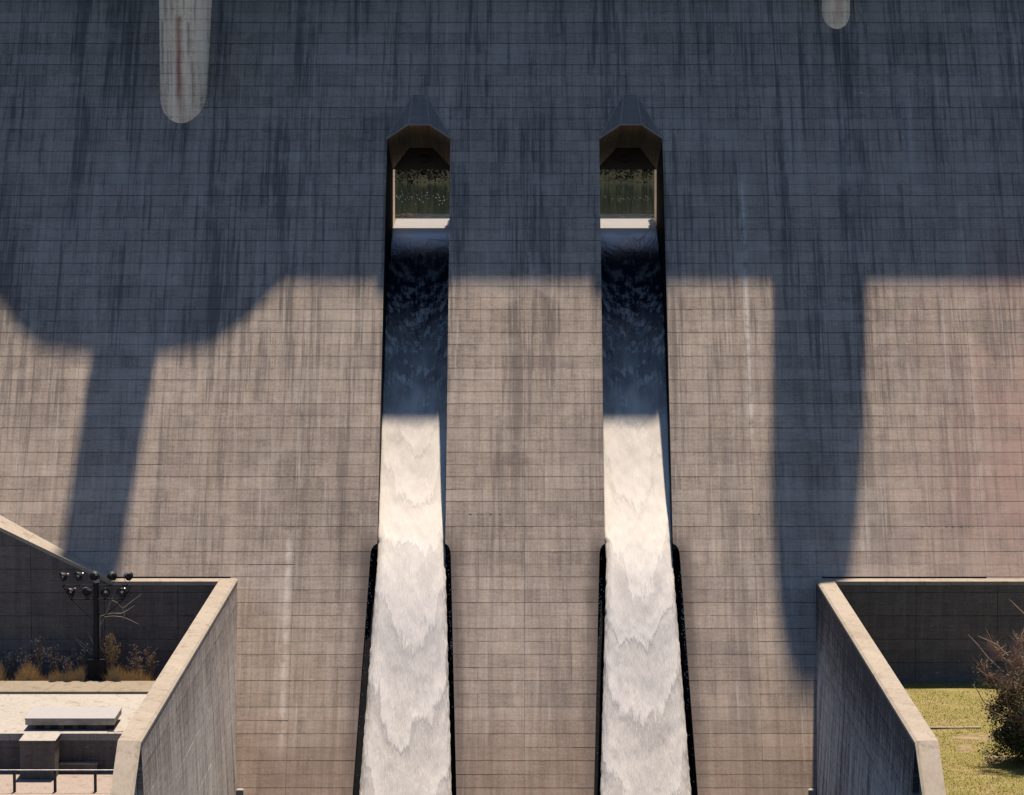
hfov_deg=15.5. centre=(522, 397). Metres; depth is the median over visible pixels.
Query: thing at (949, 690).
lawn ground
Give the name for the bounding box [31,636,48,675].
dry weed
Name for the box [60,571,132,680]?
floodlight mast
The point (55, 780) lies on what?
railing
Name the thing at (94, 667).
cabinet door
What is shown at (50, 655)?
dry weed
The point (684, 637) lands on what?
spray
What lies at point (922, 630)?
retaining wall
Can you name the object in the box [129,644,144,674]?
dry weed
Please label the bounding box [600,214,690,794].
water
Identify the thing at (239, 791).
footing block
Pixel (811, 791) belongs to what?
footing block
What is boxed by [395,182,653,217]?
reservoir water
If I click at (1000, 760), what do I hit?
bare dirt
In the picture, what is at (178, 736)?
training wall
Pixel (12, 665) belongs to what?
dry weed
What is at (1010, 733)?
shrub
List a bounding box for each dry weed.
[0,651,19,680]
[16,648,31,670]
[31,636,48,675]
[44,644,62,674]
[55,657,73,674]
[70,643,90,669]
[90,636,110,663]
[100,633,120,675]
[119,657,135,674]
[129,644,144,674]
[143,647,158,680]
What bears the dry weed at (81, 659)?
on the planting soil
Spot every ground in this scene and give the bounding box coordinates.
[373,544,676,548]
[901,683,1023,794]
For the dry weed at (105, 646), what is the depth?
234.08 m
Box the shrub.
[969,599,1023,765]
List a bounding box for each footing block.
[236,788,243,794]
[808,788,815,794]
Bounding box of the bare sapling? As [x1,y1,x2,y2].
[75,592,139,654]
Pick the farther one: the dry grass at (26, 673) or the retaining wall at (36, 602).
the retaining wall at (36, 602)
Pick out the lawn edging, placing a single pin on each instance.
(947, 727)
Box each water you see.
[359,214,451,794]
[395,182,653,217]
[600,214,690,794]
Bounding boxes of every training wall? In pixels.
[110,578,237,794]
[815,578,945,794]
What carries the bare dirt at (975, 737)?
on the lawn ground at (949, 690)
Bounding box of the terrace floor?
[0,694,146,739]
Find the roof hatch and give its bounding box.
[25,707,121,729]
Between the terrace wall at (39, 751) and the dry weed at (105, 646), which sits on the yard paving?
the terrace wall at (39, 751)
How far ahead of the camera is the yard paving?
208.90 m
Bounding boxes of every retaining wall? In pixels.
[0,515,219,677]
[833,578,1023,682]
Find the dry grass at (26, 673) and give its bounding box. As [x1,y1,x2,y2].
[0,660,157,680]
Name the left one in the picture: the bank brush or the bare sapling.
the bare sapling
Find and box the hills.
[395,169,654,181]
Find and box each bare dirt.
[949,734,993,740]
[955,744,971,753]
[980,755,1017,761]
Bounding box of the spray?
[596,558,693,781]
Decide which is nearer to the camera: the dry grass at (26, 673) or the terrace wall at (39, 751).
the terrace wall at (39, 751)
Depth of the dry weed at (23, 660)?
233.05 m
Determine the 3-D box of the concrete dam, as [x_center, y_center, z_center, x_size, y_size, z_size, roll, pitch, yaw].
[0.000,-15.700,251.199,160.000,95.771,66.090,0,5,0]
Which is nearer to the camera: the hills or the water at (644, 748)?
the water at (644, 748)
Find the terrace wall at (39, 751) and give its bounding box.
[0,733,117,778]
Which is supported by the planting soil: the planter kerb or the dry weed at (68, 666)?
the dry weed at (68, 666)
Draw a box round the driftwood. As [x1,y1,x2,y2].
[398,213,416,216]
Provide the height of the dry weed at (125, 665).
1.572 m
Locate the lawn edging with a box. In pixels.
[929,726,980,728]
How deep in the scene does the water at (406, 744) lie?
239.25 m
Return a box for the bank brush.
[395,169,654,181]
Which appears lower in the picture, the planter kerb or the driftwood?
the planter kerb
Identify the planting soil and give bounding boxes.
[4,678,156,680]
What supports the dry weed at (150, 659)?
on the planting soil
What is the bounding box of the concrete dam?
[0,0,1023,794]
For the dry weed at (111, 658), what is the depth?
234.16 m
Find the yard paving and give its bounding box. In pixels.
[0,772,112,794]
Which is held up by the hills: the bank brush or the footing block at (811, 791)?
the bank brush
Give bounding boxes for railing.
[0,770,113,791]
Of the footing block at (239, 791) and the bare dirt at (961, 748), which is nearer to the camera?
the bare dirt at (961, 748)
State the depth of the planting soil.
235.31 m
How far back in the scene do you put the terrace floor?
222.09 m
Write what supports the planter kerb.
on the terrace floor
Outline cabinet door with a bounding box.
[88,661,103,680]
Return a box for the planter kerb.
[0,681,154,693]

